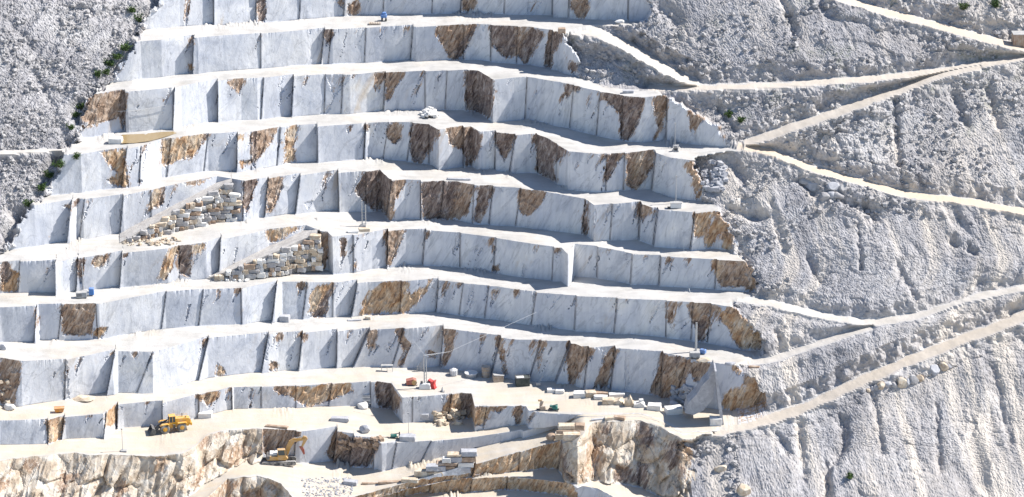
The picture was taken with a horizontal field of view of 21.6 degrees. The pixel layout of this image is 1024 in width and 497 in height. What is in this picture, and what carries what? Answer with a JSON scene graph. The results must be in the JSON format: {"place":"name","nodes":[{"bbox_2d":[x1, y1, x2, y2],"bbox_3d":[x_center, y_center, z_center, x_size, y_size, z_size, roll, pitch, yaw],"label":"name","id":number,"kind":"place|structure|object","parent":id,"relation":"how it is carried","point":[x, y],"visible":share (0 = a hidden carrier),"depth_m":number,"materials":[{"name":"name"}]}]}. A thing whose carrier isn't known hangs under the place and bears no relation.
{"place":"outdoors","nodes":[
{"label":"outdoors","id":0,"kind":"place"},
{"bbox_2d":[0,147,69,156],"bbox_3d":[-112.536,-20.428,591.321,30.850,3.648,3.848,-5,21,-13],"label":"haul road","id":1,"kind":"structure","parent":0,"point":[54,152],"depth_m":592.63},
{"bbox_2d":[0,0,162,252],"bbox_3d":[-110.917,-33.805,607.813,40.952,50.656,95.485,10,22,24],"label":"hillside","id":2,"kind":"structure","parent":0,"point":[42,26],"depth_m":604.82,"materials":[{"name":"stone"}]},
{"bbox_2d":[52,159,64,167],"bbox_3d":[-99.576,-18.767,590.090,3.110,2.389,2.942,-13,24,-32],"label":"shrub","id":3,"kind":"object","parent":2,"relation":"on","point":[59,164],"visible":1,"depth_m":590.10,"materials":[{"name":"green plant"}]},
{"bbox_2d":[0,0,147,252],"bbox_3d":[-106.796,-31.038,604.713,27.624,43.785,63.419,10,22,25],"label":"loose stones","id":4,"kind":"object","parent":2,"relation":"on","point":[30,179],"visible":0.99,"depth_m":603.07,"materials":[{"name":"stone"}]},
{"bbox_2d":[119,41,132,50],"bbox_3d":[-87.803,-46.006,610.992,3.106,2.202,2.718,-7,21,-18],"label":"shrub","id":5,"kind":"object","parent":2,"relation":"on","point":[123,48],"visible":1,"depth_m":610.58,"materials":[{"name":"green plant"}]},
{"bbox_2d":[122,131,175,142],"bbox_3d":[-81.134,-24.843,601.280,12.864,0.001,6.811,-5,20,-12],"label":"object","id":6,"kind":"structure","parent":0,"point":[132,138],"depth_m":601.88,"materials":[{"name":"beige soil"}]},
{"bbox_2d":[0,416,703,496],"bbox_3d":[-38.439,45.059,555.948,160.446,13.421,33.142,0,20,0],"label":"rock face","id":7,"kind":"object","parent":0,"point":[206,459],"visible":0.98,"depth_m":558.51},
{"bbox_2d":[0,406,715,460],"bbox_3d":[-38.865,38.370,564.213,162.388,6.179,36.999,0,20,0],"label":"quarry floor","id":8,"kind":"structure","parent":0,"point":[140,441],"depth_m":568.92,"materials":[{"name":"stone"}]},
{"bbox_2d":[146,413,191,434],"bbox_3d":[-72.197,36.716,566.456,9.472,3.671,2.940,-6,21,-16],"label":"wheel loader","id":9,"kind":"object","parent":8,"relation":"on","point":[181,423],"visible":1,"depth_m":566.01,"materials":[{"name":"metal"}]},
{"bbox_2d":[198,410,212,418],"bbox_3d":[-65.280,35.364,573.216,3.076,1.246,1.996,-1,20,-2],"label":"stone block","id":10,"kind":"object","parent":8,"relation":"on","point":[205,414],"depth_m":572.40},
{"bbox_2d":[265,424,288,428],"bbox_3d":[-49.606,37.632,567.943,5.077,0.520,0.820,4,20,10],"label":"stone block","id":11,"kind":"object","parent":8,"relation":"on","point":[278,426],"depth_m":567.65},
{"bbox_2d":[330,416,348,422],"bbox_3d":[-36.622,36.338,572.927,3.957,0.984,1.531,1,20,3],"label":"stone block","id":12,"kind":"object","parent":8,"relation":"on","point":[344,419],"depth_m":572.28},
{"bbox_2d":[336,435,383,450],"bbox_3d":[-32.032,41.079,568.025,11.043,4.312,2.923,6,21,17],"label":"rubble","id":13,"kind":"object","parent":8,"relation":"on","point":[372,443],"visible":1,"depth_m":567.41,"materials":[{"name":"brown stone"}]},
{"bbox_2d":[357,401,367,409],"bbox_3d":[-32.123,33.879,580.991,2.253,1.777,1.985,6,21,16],"label":"boulder","id":14,"kind":"object","parent":8,"relation":"on","point":[362,405],"visible":1,"depth_m":580.28,"materials":[{"name":"white stone"}]},
{"bbox_2d":[359,425,369,432],"bbox_3d":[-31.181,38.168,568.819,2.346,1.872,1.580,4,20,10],"label":"boulder","id":15,"kind":"object","parent":8,"relation":"on","point":[364,429],"visible":1,"depth_m":568.34,"materials":[{"name":"grey stone"}]},
{"bbox_2d":[362,394,370,403],"bbox_3d":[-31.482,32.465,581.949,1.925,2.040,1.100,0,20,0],"label":"slab stack","id":16,"kind":"object","parent":8,"relation":"on","point":[367,397],"visible":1,"depth_m":581.46,"materials":[{"name":"white stone"}]},
{"bbox_2d":[399,433,415,441],"bbox_3d":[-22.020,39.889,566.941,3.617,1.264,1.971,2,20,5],"label":"stone block","id":17,"kind":"object","parent":8,"relation":"on","point":[405,437],"depth_m":566.17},
{"bbox_2d":[431,408,466,425],"bbox_3d":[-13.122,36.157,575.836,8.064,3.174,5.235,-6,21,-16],"label":"rubble","id":18,"kind":"object","parent":8,"relation":"on","point":[439,418],"visible":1,"depth_m":575.98,"materials":[{"name":"beige stone"}]},
{"bbox_2d":[0,381,716,444],"bbox_3d":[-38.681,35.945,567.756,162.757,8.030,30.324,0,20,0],"label":"rock face","id":19,"kind":"object","parent":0,"point":[384,395],"visible":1,"depth_m":571.84},
{"bbox_2d":[0,366,737,431],"bbox_3d":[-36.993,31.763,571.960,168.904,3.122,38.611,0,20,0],"label":"quarry floor","id":20,"kind":"structure","parent":0,"point":[488,391],"depth_m":574.84,"materials":[{"name":"stone"}]},
{"bbox_2d":[0,379,10,410],"bbox_3d":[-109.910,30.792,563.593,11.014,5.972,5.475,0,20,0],"label":"rubble","id":21,"kind":"object","parent":20,"relation":"on","point":[3,393],"visible":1,"depth_m":564.69,"materials":[{"name":"beige stone"}]},
{"bbox_2d":[4,403,14,410],"bbox_3d":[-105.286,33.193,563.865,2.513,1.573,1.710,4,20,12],"label":"boulder","id":22,"kind":"object","parent":20,"relation":"on","point":[8,406],"visible":1,"depth_m":563.23,"materials":[{"name":"white stone"}]},
{"bbox_2d":[73,395,94,401],"bbox_3d":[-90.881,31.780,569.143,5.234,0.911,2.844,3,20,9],"label":"boulder","id":23,"kind":"object","parent":20,"relation":"on","point":[82,398],"visible":1,"depth_m":568.53,"materials":[{"name":"beige stone"}]},
{"bbox_2d":[405,377,417,385],"bbox_3d":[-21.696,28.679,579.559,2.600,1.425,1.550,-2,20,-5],"label":"saw machine","id":24,"kind":"object","parent":20,"relation":"on","point":[411,381],"visible":1,"depth_m":579.01,"materials":[{"name":"orange paint"}]},
{"bbox_2d":[427,378,436,388],"bbox_3d":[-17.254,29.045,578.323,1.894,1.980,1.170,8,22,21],"label":"saw machine","id":25,"kind":"object","parent":20,"relation":"on","point":[432,383],"visible":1,"depth_m":577.93,"materials":[{"name":"red paint"}]},
{"bbox_2d":[449,368,457,375],"bbox_3d":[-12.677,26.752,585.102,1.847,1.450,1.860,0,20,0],"label":"ribbed tank","id":26,"kind":"object","parent":20,"relation":"on","point":[453,371],"visible":1,"depth_m":584.53,"materials":[{"name":"white paint"}]},
{"bbox_2d":[465,370,477,378],"bbox_3d":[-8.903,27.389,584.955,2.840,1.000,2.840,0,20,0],"label":"water tub","id":27,"kind":"object","parent":20,"relation":"on","point":[470,374],"visible":1,"depth_m":584.16,"materials":[{"name":"grey metal"}]},
{"bbox_2d":[414,313,533,388],"bbox_3d":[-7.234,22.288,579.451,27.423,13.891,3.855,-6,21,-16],"label":"derrick crane","id":28,"kind":"object","parent":20,"relation":"on","point":[424,385],"visible":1,"depth_m":577.40,"materials":[{"name":"metal"}]},
{"bbox_2d":[481,365,490,377],"bbox_3d":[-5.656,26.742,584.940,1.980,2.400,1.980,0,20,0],"label":"barrel tank","id":29,"kind":"object","parent":20,"relation":"on","point":[485,371],"visible":1,"depth_m":584.27,"materials":[{"name":"brown metal"}]},
{"bbox_2d":[492,373,503,381],"bbox_3d":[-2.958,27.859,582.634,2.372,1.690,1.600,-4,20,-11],"label":"storage crate","id":30,"kind":"object","parent":20,"relation":"on","point":[497,377],"visible":1,"depth_m":582.02,"materials":[{"name":"brown wood"}]},
{"bbox_2d":[515,374,529,386],"bbox_3d":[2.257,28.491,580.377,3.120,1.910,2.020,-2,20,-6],"label":"water tank","id":31,"kind":"object","parent":20,"relation":"on","point":[522,380],"visible":1,"depth_m":579.57,"materials":[{"name":"plastic"}]},
{"bbox_2d":[536,399,546,410],"bbox_3d":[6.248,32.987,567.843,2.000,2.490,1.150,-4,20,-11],"label":"rock drill","id":32,"kind":"object","parent":20,"relation":"on","point":[542,406],"visible":1,"depth_m":567.63,"materials":[{"name":"beige metal"}]},
{"bbox_2d":[573,390,585,397],"bbox_3d":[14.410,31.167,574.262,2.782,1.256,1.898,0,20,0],"label":"stone block","id":33,"kind":"object","parent":20,"relation":"on","point":[579,393],"depth_m":573.46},
{"bbox_2d":[575,422,584,430],"bbox_3d":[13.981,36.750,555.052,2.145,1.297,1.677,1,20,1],"label":"stone block","id":34,"kind":"object","parent":20,"relation":"on","point":[580,426],"depth_m":554.47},
{"bbox_2d":[585,390,595,397],"bbox_3d":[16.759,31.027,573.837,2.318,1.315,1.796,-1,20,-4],"label":"stone block","id":35,"kind":"object","parent":20,"relation":"on","point":[590,393],"depth_m":573.06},
{"bbox_2d":[602,397,613,404],"bbox_3d":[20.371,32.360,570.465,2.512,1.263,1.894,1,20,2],"label":"stone block","id":36,"kind":"object","parent":20,"relation":"on","point":[607,400],"depth_m":569.70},
{"bbox_2d":[608,392,624,397],"bbox_3d":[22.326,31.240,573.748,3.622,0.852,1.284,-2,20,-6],"label":"stone block","id":37,"kind":"object","parent":20,"relation":"on","point":[616,394],"depth_m":573.25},
{"bbox_2d":[613,397,624,404],"bbox_3d":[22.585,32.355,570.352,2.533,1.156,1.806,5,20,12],"label":"stone block","id":38,"kind":"object","parent":20,"relation":"on","point":[619,401],"depth_m":569.73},
{"bbox_2d":[624,395,632,406],"bbox_3d":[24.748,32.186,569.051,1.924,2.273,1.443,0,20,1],"label":"stone block","id":39,"kind":"object","parent":20,"relation":"on","point":[628,402],"depth_m":568.57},
{"bbox_2d":[633,400,645,407],"bbox_3d":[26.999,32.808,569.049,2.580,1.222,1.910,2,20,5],"label":"stone block","id":40,"kind":"object","parent":20,"relation":"on","point":[637,404],"depth_m":568.29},
{"bbox_2d":[647,402,661,410],"bbox_3d":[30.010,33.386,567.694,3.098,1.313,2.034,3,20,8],"label":"stone block","id":41,"kind":"object","parent":20,"relation":"on","point":[653,406],"depth_m":566.84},
{"bbox_2d":[664,404,682,414],"bbox_3d":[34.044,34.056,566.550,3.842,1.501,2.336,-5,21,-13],"label":"stone block","id":42,"kind":"object","parent":20,"relation":"on","point":[674,409],"depth_m":565.68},
{"bbox_2d":[668,383,693,410],"bbox_3d":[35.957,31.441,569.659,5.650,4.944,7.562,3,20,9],"label":"rubble","id":43,"kind":"object","parent":20,"relation":"on","point":[675,396],"visible":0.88,"depth_m":570.77,"materials":[{"name":"grey stone"}]},
{"bbox_2d":[684,360,714,414],"bbox_3d":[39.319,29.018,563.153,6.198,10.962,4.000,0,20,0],"label":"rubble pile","id":44,"kind":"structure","parent":20,"relation":"on","point":[699,397],"depth_m":562.10,"materials":[{"name":"grey stone"}]},
{"bbox_2d":[709,415,721,425],"bbox_3d":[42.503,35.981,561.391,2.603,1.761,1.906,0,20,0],"label":"stone block","id":45,"kind":"object","parent":20,"relation":"on","point":[715,420],"depth_m":560.62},
{"bbox_2d":[713,363,723,424],"bbox_3d":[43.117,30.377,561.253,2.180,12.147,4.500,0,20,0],"label":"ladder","id":46,"kind":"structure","parent":20,"relation":"on","point":[718,396],"depth_m":559.32,"materials":[{"name":"grey metal"}]},
{"bbox_2d":[0,210,743,263],"bbox_3d":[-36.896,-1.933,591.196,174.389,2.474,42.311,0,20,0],"label":"quarry floor","id":47,"kind":"structure","parent":0,"point":[332,223],"depth_m":594.12,"materials":[{"name":"stone"}]},
{"bbox_2d":[123,236,180,245],"bbox_3d":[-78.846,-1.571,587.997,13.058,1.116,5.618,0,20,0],"label":"rubble","id":48,"kind":"object","parent":47,"relation":"on","point":[150,242],"visible":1,"depth_m":587.34,"materials":[{"name":"beige stone"}]},
{"bbox_2d":[120,170,232,242],"bbox_3d":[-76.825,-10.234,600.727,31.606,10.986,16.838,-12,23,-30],"label":"gravel ramp","id":49,"kind":"structure","parent":47,"relation":"on","point":[134,230],"depth_m":594.87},
{"bbox_2d":[127,183,241,242],"bbox_3d":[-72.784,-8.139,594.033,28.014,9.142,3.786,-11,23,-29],"label":"retaining wall","id":50,"kind":"structure","parent":47,"relation":"on","point":[192,215],"depth_m":596.28,"materials":[{"name":"stone"}]},
{"bbox_2d":[360,200,365,226],"bbox_3d":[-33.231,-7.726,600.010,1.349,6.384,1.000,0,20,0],"label":"floodlight mast","id":51,"kind":"object","parent":47,"relation":"on","point":[363,225],"visible":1,"depth_m":600.11,"materials":[{"name":"metal"}]},
{"bbox_2d":[5,169,737,253],"bbox_3d":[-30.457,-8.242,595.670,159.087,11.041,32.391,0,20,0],"label":"rock face","id":52,"kind":"object","parent":47,"relation":"on","point":[69,220],"visible":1,"depth_m":598.82},
{"bbox_2d":[31,156,720,212],"bbox_3d":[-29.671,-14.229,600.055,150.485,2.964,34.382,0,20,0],"label":"quarry floor","id":53,"kind":"structure","parent":0,"point":[392,170],"depth_m":603.47,"materials":[{"name":"stone"}]},
{"bbox_2d":[44,122,702,199],"bbox_3d":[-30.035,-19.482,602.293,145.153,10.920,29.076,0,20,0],"label":"rock face","id":54,"kind":"object","parent":53,"relation":"on","point":[412,142],"visible":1,"depth_m":604.99},
{"bbox_2d":[667,201,681,208],"bbox_3d":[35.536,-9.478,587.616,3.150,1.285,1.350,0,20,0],"label":"control cabin","id":55,"kind":"object","parent":53,"relation":"on","point":[675,204],"visible":1,"depth_m":587.17,"materials":[{"name":"metal"}]},
{"bbox_2d":[0,261,755,306],"bbox_3d":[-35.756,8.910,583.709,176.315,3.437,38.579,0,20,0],"label":"quarry floor","id":56,"kind":"structure","parent":0,"point":[587,286],"depth_m":586.57,"materials":[{"name":"stone"}]},
{"bbox_2d":[76,291,86,298],"bbox_3d":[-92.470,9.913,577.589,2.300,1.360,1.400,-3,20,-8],"label":"generator","id":57,"kind":"object","parent":56,"relation":"on","point":[81,294],"visible":1,"depth_m":576.99,"materials":[{"name":"grey metal"}]},
{"bbox_2d":[207,218,316,278],"bbox_3d":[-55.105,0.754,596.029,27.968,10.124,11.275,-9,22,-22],"label":"gravel ramp","id":58,"kind":"structure","parent":56,"relation":"on","point":[296,239],"depth_m":593.28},
{"bbox_2d":[214,233,323,280],"bbox_3d":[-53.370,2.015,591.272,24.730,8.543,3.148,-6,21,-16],"label":"retaining wall","id":59,"kind":"structure","parent":56,"relation":"on","point":[311,245],"depth_m":591.93,"materials":[{"name":"beige stone"}]},
{"bbox_2d":[0,225,759,295],"bbox_3d":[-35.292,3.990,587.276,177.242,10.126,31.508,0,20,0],"label":"rock face","id":60,"kind":"object","parent":56,"relation":"on","point":[344,254],"visible":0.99,"depth_m":589.60},
{"bbox_2d":[96,60,661,96],"bbox_3d":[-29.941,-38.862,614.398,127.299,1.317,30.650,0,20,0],"label":"quarry floor","id":61,"kind":"structure","parent":0,"point":[493,70],"depth_m":617.77,"materials":[{"name":"stone"}]},
{"bbox_2d":[110,24,580,82],"bbox_3d":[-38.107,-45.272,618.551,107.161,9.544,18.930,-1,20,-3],"label":"rock face","id":62,"kind":"object","parent":61,"relation":"on","point":[539,47],"visible":1,"depth_m":622.90},
{"bbox_2d":[0,311,760,366],"bbox_3d":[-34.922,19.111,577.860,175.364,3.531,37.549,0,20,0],"label":"quarry floor","id":63,"kind":"structure","parent":0,"point":[153,340],"depth_m":580.31,"materials":[{"name":"stone"}]},
{"bbox_2d":[279,314,290,322],"bbox_3d":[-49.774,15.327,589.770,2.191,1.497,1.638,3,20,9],"label":"stone block","id":64,"kind":"object","parent":63,"relation":"on","point":[284,317],"depth_m":589.13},
{"bbox_2d":[0,278,763,354],"bbox_3d":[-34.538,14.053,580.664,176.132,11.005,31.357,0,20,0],"label":"rock face","id":65,"kind":"object","parent":63,"relation":"on","point":[718,325],"visible":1,"depth_m":583.90},
{"bbox_2d":[689,351,699,358],"bbox_3d":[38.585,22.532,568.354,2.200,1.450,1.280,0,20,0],"label":"machine trailer","id":66,"kind":"object","parent":63,"relation":"on","point":[694,354],"visible":1,"depth_m":567.85,"materials":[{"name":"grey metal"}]},
{"bbox_2d":[0,325,767,423],"bbox_3d":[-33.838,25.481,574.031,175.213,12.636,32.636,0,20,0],"label":"rock face","id":67,"kind":"object","parent":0,"point":[612,368],"visible":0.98,"depth_m":577.94},
{"bbox_2d":[134,8,638,41],"bbox_3d":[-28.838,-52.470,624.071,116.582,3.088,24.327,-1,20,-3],"label":"quarry floor","id":68,"kind":"structure","parent":0,"point":[571,26],"depth_m":625.80,"materials":[{"name":"stone"}]},
{"bbox_2d":[142,0,652,29],"bbox_3d":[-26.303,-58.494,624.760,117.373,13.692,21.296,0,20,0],"label":"rock face","id":69,"kind":"object","parent":68,"relation":"on","point":[171,13],"visible":1,"depth_m":628.15},
{"bbox_2d":[62,109,741,159],"bbox_3d":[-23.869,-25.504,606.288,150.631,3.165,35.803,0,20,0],"label":"quarry floor","id":70,"kind":"structure","parent":0,"point":[570,140],"depth_m":608.54,"materials":[{"name":"stone"}]},
{"bbox_2d":[108,136,122,143],"bbox_3d":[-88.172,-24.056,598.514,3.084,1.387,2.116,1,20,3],"label":"stone block","id":71,"kind":"object","parent":70,"relation":"on","point":[115,139],"depth_m":597.69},
{"bbox_2d":[77,69,729,146],"bbox_3d":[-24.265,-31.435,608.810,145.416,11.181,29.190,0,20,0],"label":"rock face","id":72,"kind":"object","parent":70,"relation":"on","point":[608,115],"visible":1,"depth_m":612.80},
{"bbox_2d":[419,106,439,117],"bbox_3d":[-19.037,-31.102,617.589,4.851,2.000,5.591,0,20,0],"label":"rubble","id":73,"kind":"object","parent":70,"relation":"on","point":[428,111],"visible":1,"depth_m":616.72,"materials":[{"name":"white stone"}]},
{"bbox_2d":[188,416,711,496],"bbox_3d":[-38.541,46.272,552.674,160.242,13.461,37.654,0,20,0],"label":"quarry floor","id":74,"kind":"structure","parent":0,"point":[289,478],"depth_m":563.39,"materials":[{"name":"stone"}]},
{"bbox_2d":[262,436,307,465],"bbox_3d":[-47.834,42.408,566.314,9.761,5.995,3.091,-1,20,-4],"label":"excavator","id":75,"kind":"object","parent":74,"relation":"on","point":[278,457],"visible":1,"depth_m":565.78,"materials":[{"name":"metal"}]},
{"bbox_2d":[301,477,352,496],"bbox_3d":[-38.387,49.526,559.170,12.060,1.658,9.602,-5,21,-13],"label":"rubble","id":76,"kind":"object","parent":74,"relation":"on","point":[329,494],"visible":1,"depth_m":558.48,"materials":[{"name":"grey stone"}]},
{"bbox_2d":[343,479,357,485],"bbox_3d":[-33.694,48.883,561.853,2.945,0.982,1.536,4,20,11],"label":"stone block","id":77,"kind":"object","parent":74,"relation":"on","point":[351,482],"depth_m":561.28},
{"bbox_2d":[378,480,400,483],"bbox_3d":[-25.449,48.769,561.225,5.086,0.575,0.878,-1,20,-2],"label":"stone block","id":78,"kind":"object","parent":74,"relation":"on","point":[388,482],"depth_m":560.95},
{"bbox_2d":[401,477,417,482],"bbox_3d":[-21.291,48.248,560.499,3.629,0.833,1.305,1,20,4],"label":"stone block","id":79,"kind":"object","parent":74,"relation":"on","point":[409,479],"depth_m":559.95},
{"bbox_2d":[414,468,426,476],"bbox_3d":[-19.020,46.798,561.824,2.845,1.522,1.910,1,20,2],"label":"stone block","id":80,"kind":"object","parent":74,"relation":"on","point":[420,472],"depth_m":561.00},
{"bbox_2d":[427,471,442,476],"bbox_3d":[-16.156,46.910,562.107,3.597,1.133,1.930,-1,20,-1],"label":"stone block","id":81,"kind":"object","parent":74,"relation":"on","point":[429,473],"depth_m":561.17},
{"bbox_2d":[438,466,445,470],"bbox_3d":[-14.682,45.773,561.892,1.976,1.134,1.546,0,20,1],"label":"stone block","id":82,"kind":"object","parent":81,"relation":"on","point":[441,468],"depth_m":561.21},
{"bbox_2d":[426,463,437,471],"bbox_3d":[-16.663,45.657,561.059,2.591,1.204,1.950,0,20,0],"label":"stone block","id":83,"kind":"object","parent":82,"relation":"on","point":[431,467],"depth_m":560.31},
{"bbox_2d":[436,460,456,465],"bbox_3d":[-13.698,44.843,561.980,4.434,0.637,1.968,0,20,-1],"label":"stone block","id":84,"kind":"object","parent":82,"relation":"on","point":[439,462],"depth_m":561.15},
{"bbox_2d":[450,457,461,462],"bbox_3d":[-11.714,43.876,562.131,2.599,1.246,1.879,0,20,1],"label":"stone block","id":85,"kind":"object","parent":84,"relation":"on","point":[456,459],"depth_m":561.27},
{"bbox_2d":[446,451,460,456],"bbox_3d":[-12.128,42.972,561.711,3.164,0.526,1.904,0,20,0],"label":"stone block","id":86,"kind":"object","parent":85,"relation":"on","point":[453,454],"depth_m":561.02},
{"bbox_2d":[546,433,554,440],"bbox_3d":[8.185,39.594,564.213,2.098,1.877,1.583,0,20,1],"label":"boulder","id":87,"kind":"object","parent":74,"relation":"on","point":[550,436],"visible":1,"depth_m":563.67,"materials":[{"name":"brown stone"}]},
{"bbox_2d":[555,427,579,433],"bbox_3d":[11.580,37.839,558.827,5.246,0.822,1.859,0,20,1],"label":"stone block","id":88,"kind":"object","parent":74,"relation":"on","point":[559,431],"depth_m":558.01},
{"bbox_2d":[563,432,579,440],"bbox_3d":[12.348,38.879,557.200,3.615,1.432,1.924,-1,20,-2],"label":"stone block","id":89,"kind":"object","parent":74,"relation":"on","point":[569,436],"depth_m":556.43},
{"bbox_2d":[208,420,696,496],"bbox_3d":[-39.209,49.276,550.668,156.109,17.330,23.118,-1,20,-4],"label":"rock face","id":90,"kind":"object","parent":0,"point":[652,459],"visible":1,"depth_m":559.72},
{"bbox_2d":[461,467,470,472],"bbox_3d":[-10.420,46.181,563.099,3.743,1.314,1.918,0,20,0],"label":"stone block","id":91,"kind":"object","parent":90,"relation":"on","point":[466,470],"depth_m":562.20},
{"bbox_2d":[458,462,473,467],"bbox_3d":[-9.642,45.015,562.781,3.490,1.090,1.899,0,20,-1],"label":"stone block","id":92,"kind":"object","parent":91,"relation":"on","point":[465,464],"depth_m":561.96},
{"bbox_2d":[462,457,475,461],"bbox_3d":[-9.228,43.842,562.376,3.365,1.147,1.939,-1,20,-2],"label":"stone block","id":93,"kind":"object","parent":92,"relation":"on","point":[468,459],"depth_m":561.50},
{"bbox_2d":[460,448,476,456],"bbox_3d":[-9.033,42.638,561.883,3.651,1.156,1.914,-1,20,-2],"label":"stone block","id":94,"kind":"object","parent":93,"relation":"on","point":[470,452],"depth_m":561.14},
{"bbox_2d":[407,489,563,496],"bbox_3d":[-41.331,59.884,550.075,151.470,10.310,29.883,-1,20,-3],"label":"quarry floor","id":95,"kind":"structure","parent":0,"point":[505,493],"depth_m":561.38,"materials":[{"name":"stone"}]},
{"bbox_2d":[383,476,611,496],"bbox_3d":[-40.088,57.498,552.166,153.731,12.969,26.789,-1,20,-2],"label":"rock face","id":96,"kind":"object","parent":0,"point":[471,485],"visible":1,"depth_m":562.13},
{"bbox_2d":[382,469,658,496],"bbox_3d":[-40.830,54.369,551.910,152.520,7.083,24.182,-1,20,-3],"label":"quarry floor","id":97,"kind":"structure","parent":0,"point":[616,490],"depth_m":559.00,"materials":[{"name":"stone"}]},
{"bbox_2d":[557,423,574,429],"bbox_3d":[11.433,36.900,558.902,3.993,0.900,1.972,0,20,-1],"label":"stone block","id":98,"kind":"object","parent":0,"point":[565,426],"depth_m":558.13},
{"bbox_2d":[572,27,697,86],"bbox_3d":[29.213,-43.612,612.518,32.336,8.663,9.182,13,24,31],"label":"haul road","id":99,"kind":"structure","parent":0,"point":[639,54],"depth_m":612.04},
{"bbox_2d":[564,0,1023,496],"bbox_3d":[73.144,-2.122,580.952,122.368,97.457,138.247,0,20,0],"label":"scree slope","id":100,"kind":"structure","parent":0,"point":[957,430],"depth_m":581.99,"materials":[{"name":"gravel"}]},
{"bbox_2d":[700,159,728,191],"bbox_3d":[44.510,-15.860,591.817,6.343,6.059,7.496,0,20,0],"label":"rubble","id":101,"kind":"object","parent":100,"relation":"on","point":[719,174],"visible":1,"depth_m":591.44,"materials":[{"name":"grey stone"}]},
{"bbox_2d":[714,465,726,471],"bbox_3d":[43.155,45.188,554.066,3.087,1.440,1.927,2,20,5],"label":"boulder","id":102,"kind":"object","parent":100,"relation":"on","point":[721,468],"visible":1,"depth_m":553.33,"materials":[{"name":"beige stone"}]},
{"bbox_2d":[736,483,750,496],"bbox_3d":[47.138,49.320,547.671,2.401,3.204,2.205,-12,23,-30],"label":"boulder","id":103,"kind":"object","parent":100,"relation":"on","point":[742,489],"visible":1,"depth_m":547.03,"materials":[{"name":"beige stone"}]},
{"bbox_2d":[584,0,1023,156],"bbox_3d":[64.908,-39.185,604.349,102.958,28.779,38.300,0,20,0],"label":"loose stones","id":104,"kind":"object","parent":100,"relation":"on","point":[947,133],"visible":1,"depth_m":602.24,"materials":[{"name":"stone"}]},
{"bbox_2d":[804,181,817,191],"bbox_3d":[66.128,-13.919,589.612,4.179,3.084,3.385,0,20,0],"label":"boulder","id":105,"kind":"object","parent":100,"relation":"on","point":[811,186],"visible":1,"depth_m":588.37,"materials":[{"name":"grey stone"}]},
{"bbox_2d":[819,192,830,200],"bbox_3d":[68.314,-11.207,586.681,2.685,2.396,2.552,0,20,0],"label":"boulder","id":106,"kind":"object","parent":100,"relation":"on","point":[824,196],"visible":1,"depth_m":585.67,"materials":[{"name":"stone"}]},
{"bbox_2d":[826,182,839,190],"bbox_3d":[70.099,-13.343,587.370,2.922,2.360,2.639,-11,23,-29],"label":"boulder","id":107,"kind":"object","parent":100,"relation":"on","point":[832,186],"visible":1,"depth_m":586.44,"materials":[{"name":"grey stone"}]},
{"bbox_2d":[688,147,1023,496],"bbox_3d":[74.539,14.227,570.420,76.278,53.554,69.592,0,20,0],"label":"loose stones","id":108,"kind":"object","parent":100,"relation":"on","point":[728,474],"visible":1,"depth_m":585.33,"materials":[{"name":"stone"}]},
{"bbox_2d":[897,377,906,388],"bbox_3d":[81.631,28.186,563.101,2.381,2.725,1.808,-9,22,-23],"label":"boulder","id":109,"kind":"object","parent":100,"relation":"on","point":[901,382],"visible":1,"depth_m":562.28,"materials":[{"name":"beige stone"}]},
{"bbox_2d":[909,374,918,384],"bbox_3d":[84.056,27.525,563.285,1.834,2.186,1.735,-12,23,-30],"label":"boulder","id":110,"kind":"object","parent":100,"relation":"on","point":[913,379],"visible":1,"depth_m":562.71,"materials":[{"name":"stone"}]},
{"bbox_2d":[930,364,939,375],"bbox_3d":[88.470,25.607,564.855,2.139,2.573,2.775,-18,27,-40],"label":"boulder","id":111,"kind":"object","parent":100,"relation":"on","point":[934,369],"visible":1,"depth_m":564.00,"materials":[{"name":"grey stone"}]},
{"bbox_2d":[939,362,948,370],"bbox_3d":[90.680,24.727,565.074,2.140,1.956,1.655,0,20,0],"label":"boulder","id":112,"kind":"object","parent":100,"relation":"on","point":[943,366],"visible":1,"depth_m":564.40,"materials":[{"name":"beige stone"}]},
{"bbox_2d":[1011,31,1023,46],"bbox_3d":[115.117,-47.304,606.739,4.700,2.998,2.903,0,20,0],"label":"site shed","id":113,"kind":"structure","parent":100,"relation":"on","point":[1017,39],"depth_m":605.64,"materials":[{"name":"brown wood"}]},
{"bbox_2d":[745,326,873,364],"bbox_3d":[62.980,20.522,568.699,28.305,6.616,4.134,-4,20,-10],"label":"haul road","id":114,"kind":"structure","parent":0,"point":[822,342],"depth_m":568.93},
{"bbox_2d":[648,55,1023,93],"bbox_3d":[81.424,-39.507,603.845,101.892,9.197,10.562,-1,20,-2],"label":"haul road","id":115,"kind":"structure","parent":0,"point":[750,87],"depth_m":602.41,"materials":[{"name":"gravel"}]},
{"bbox_2d":[743,60,981,148],"bbox_3d":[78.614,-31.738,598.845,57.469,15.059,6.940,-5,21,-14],"label":"haul road","id":116,"kind":"structure","parent":0,"point":[806,123],"depth_m":598.11,"materials":[{"name":"gravel"}]},
{"bbox_2d":[702,310,1023,436],"bbox_3d":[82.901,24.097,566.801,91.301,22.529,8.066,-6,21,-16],"label":"haul road","id":117,"kind":"structure","parent":0,"point":[862,381],"depth_m":564.54,"materials":[{"name":"gravel"}]},
{"bbox_2d":[735,285,1023,326],"bbox_3d":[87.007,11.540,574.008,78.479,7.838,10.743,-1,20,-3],"label":"haul road","id":118,"kind":"structure","parent":0,"point":[978,297],"depth_m":573.21,"materials":[{"name":"gravel"}]},
{"bbox_2d":[737,142,1023,216],"bbox_3d":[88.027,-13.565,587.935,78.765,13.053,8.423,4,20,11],"label":"haul road","id":119,"kind":"structure","parent":0,"point":[968,202],"depth_m":587.88,"materials":[{"name":"gravel"}]},
{"bbox_2d":[825,0,1023,52],"bbox_3d":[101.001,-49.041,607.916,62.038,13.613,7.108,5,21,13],"label":"haul road","id":120,"kind":"structure","parent":0,"point":[943,27],"depth_m":608.43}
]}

